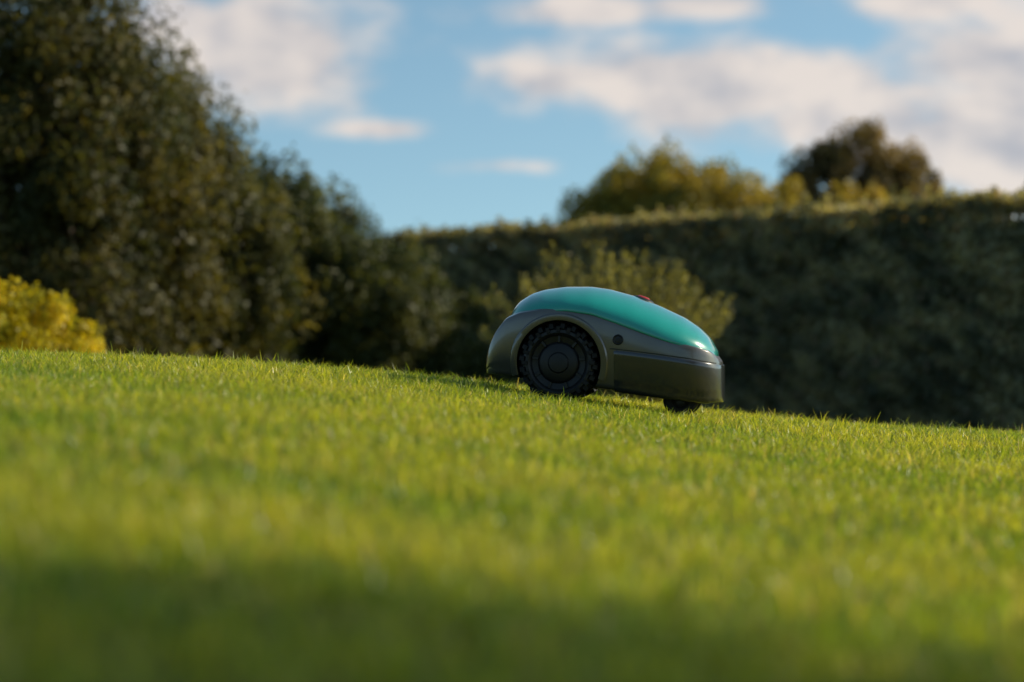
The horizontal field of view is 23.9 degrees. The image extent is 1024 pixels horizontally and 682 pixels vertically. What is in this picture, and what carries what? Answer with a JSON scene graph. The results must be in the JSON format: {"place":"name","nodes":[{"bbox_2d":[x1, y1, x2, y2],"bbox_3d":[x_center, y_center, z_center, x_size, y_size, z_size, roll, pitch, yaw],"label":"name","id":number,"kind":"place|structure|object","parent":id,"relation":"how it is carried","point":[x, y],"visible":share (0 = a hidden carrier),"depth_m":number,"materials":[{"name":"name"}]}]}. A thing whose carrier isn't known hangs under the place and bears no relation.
{"place":"outdoors","nodes":[
{"label":"outdoors","id":0,"kind":"place"},
{"bbox_2d":[0,341,1023,681],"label":"lawn ground","id":1,"kind":"structure","parent":0,"point":[342,621],"depth_m":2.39,"materials":[{"name":"green plant"}]},
{"bbox_2d":[0,275,106,355],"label":"golden shrub","id":2,"kind":"object","parent":1,"relation":"on","point":[53,317],"visible":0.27,"depth_m":12.50,"materials":[{"name":"yellow plant"}]},
{"bbox_2d":[0,0,240,360],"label":"yew tree","id":3,"kind":"object","parent":1,"relation":"on","point":[83,153],"visible":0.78,"depth_m":17.03,"materials":[{"name":"green plant"}]},
{"bbox_2d":[57,38,327,365],"bbox_3d":[-2.613,-0.653,18.646,2.413,3.441,1.939,0,0,0],"label":"yew tree","id":4,"kind":"object","parent":1,"relation":"on","point":[256,238],"visible":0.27,"depth_m":18.33,"materials":[{"name":"green plant"}]},
{"bbox_2d":[187,343,200,354],"bbox_3d":[-1.977,0.410,14.990,0.358,0.794,0.363,0,0,-41],"label":"golden shrub","id":5,"kind":"object","parent":1,"relation":"on","point":[193,346],"visible":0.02,"depth_m":15.00,"materials":[{"name":"green plant"}]},
{"bbox_2d":[23,229,451,293],"bbox_3d":[-5.096,-0.116,23.648,9.124,2.088,1.068,0,0,-14],"label":"privet hedge","id":6,"kind":"object","parent":1,"relation":"on","point":[384,247],"depth_m":24.30,"materials":[{"name":"green plant"}]},
{"bbox_2d":[243,141,518,384],"bbox_3d":[-1.349,-0.309,20.608,3.002,2.716,1.696,0,0,-12],"label":"laurel tree","id":7,"kind":"object","parent":1,"relation":"on","point":[397,322],"visible":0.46,"depth_m":20.14,"materials":[{"name":"green plant"}]},
{"bbox_2d":[486,287,724,415],"bbox_3d":[0.272,0.029,6.970,0.678,0.371,0.464,0,0,7],"label":"robotic lawn mower","id":8,"kind":"object","parent":1,"relation":"on","point":[577,342],"visible":0.99,"depth_m":6.76,"materials":[{"name":"grey plastic"}]},
{"bbox_2d":[478,237,735,403],"bbox_3d":[0.572,0.090,14.513,1.565,1.427,1.172,0,0,0],"label":"feathery shrub","id":9,"kind":"object","parent":1,"relation":"on","point":[673,305],"visible":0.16,"depth_m":14.38,"materials":[{"name":"green plant"}]},
{"bbox_2d":[539,134,800,244],"bbox_3d":[1.906,-0.824,29.992,3.403,3.467,1.931,0,0,0],"label":"maple tree","id":10,"kind":"object","parent":1,"relation":"on","point":[622,191],"visible":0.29,"depth_m":29.64,"materials":[{"name":"green plant"}]},
{"bbox_2d":[380,184,1023,432],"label":"privet hedge","id":11,"kind":"object","parent":1,"relation":"on","point":[889,316],"visible":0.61,"depth_m":19.10,"materials":[{"name":"green plant"}]},
{"bbox_2d":[749,175,950,231],"bbox_3d":[3.934,-0.501,28.013,2.823,2.845,1.449,0,0,0],"label":"hazel bush","id":12,"kind":"object","parent":1,"relation":"on","point":[785,190],"visible":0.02,"depth_m":27.82,"materials":[{"name":"green plant"}]},
{"bbox_2d":[776,114,954,223],"bbox_3d":[4.675,-1.018,31.539,2.603,3.867,1.822,0,0,0],"label":"oak tree","id":13,"kind":"object","parent":1,"relation":"on","point":[832,159],"visible":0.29,"depth_m":31.17,"materials":[{"name":"green plant"}]},
{"bbox_2d":[3,0,1023,249],"label":"sky","id":14,"kind":"structure","parent":0,"point":[450,113],"materials":[{"name":"blue"}]}
]}

